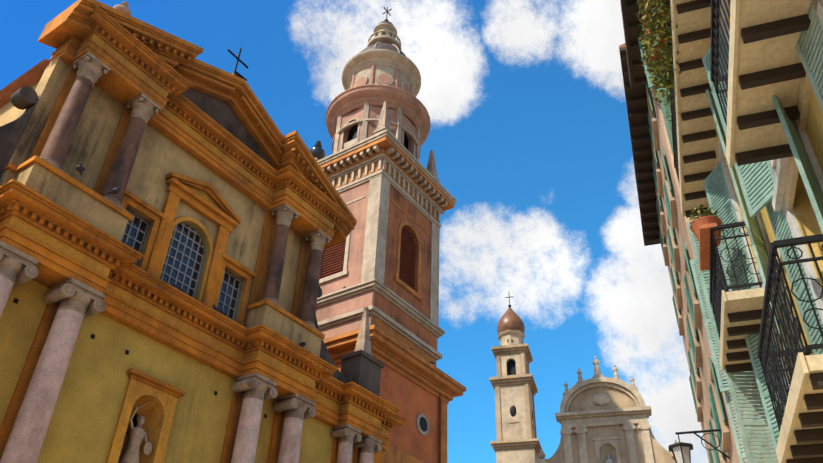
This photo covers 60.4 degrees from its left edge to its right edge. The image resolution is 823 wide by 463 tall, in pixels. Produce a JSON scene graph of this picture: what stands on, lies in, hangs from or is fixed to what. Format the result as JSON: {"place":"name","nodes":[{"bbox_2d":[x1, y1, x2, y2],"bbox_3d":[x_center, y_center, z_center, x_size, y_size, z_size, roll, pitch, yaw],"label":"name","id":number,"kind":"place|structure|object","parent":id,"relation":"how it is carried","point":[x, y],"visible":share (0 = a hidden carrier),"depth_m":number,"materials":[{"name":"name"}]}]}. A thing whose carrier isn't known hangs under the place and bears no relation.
{"place":"outdoors","nodes":[
{"label":"outdoors","id":0,"kind":"place"},
{"bbox_2d":[0,0,708,462],"label":"sky","id":1,"kind":"structure","parent":0,"point":[524,101],"materials":[{"name":"blue"}]},
{"bbox_2d":[619,0,822,462],"bbox_3d":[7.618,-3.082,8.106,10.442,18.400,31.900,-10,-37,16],"label":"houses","id":2,"kind":"structure","parent":0,"point":[724,102],"depth_m":8.99,"materials":[{"name":"beige paint"}]},
{"bbox_3d":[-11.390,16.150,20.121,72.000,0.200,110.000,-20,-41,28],"label":"square paving","id":3,"kind":"structure","parent":0,"visible":0},
{"bbox_2d":[0,0,406,462],"bbox_3d":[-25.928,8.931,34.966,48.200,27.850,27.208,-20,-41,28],"label":"basilica","id":4,"kind":"structure","parent":3,"relation":"on","point":[227,199],"depth_m":25.30,"materials":[{"name":"paint"}]},
{"bbox_2d":[118,401,151,462],"bbox_3d":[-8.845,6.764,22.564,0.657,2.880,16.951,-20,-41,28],"label":"niche statues","id":5,"kind":"object","parent":4,"relation":"attached to","point":[136,436],"visible":1,"depth_m":22.53,"materials":[{"name":"grey stone"}]},
{"bbox_2d":[13,298,266,418],"bbox_3d":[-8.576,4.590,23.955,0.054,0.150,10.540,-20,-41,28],"label":"wall holes","id":6,"kind":"object","parent":4,"relation":"attached to","point":[15,300],"visible":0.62,"depth_m":22.27,"materials":[{"name":"black"}]},
{"bbox_2d":[76,162,435,381],"bbox_3d":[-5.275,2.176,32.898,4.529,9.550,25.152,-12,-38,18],"label":"pigeons","id":7,"kind":"object","parent":4,"relation":"on","point":[80,168],"visible":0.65,"depth_m":24.58,"materials":[{"name":"grey"}]},
{"bbox_2d":[310,7,465,462],"bbox_3d":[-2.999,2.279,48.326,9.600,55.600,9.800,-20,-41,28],"label":"campanile","id":8,"kind":"structure","parent":3,"relation":"on","point":[381,262],"depth_m":46.00,"materials":[{"name":"paint"}]},
{"bbox_2d":[489,291,676,462],"bbox_3d":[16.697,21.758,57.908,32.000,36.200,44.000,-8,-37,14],"label":"church","id":9,"kind":"structure","parent":3,"relation":"on","point":[599,418],"depth_m":54.84,"materials":[{"name":"stone"}]},
{"bbox_2d":[564,356,634,462],"bbox_3d":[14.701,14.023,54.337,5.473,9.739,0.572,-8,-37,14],"label":"statues","id":10,"kind":"object","parent":9,"relation":"on","point":[596,363],"visible":0.88,"depth_m":56.23,"materials":[{"name":"beige stone"}]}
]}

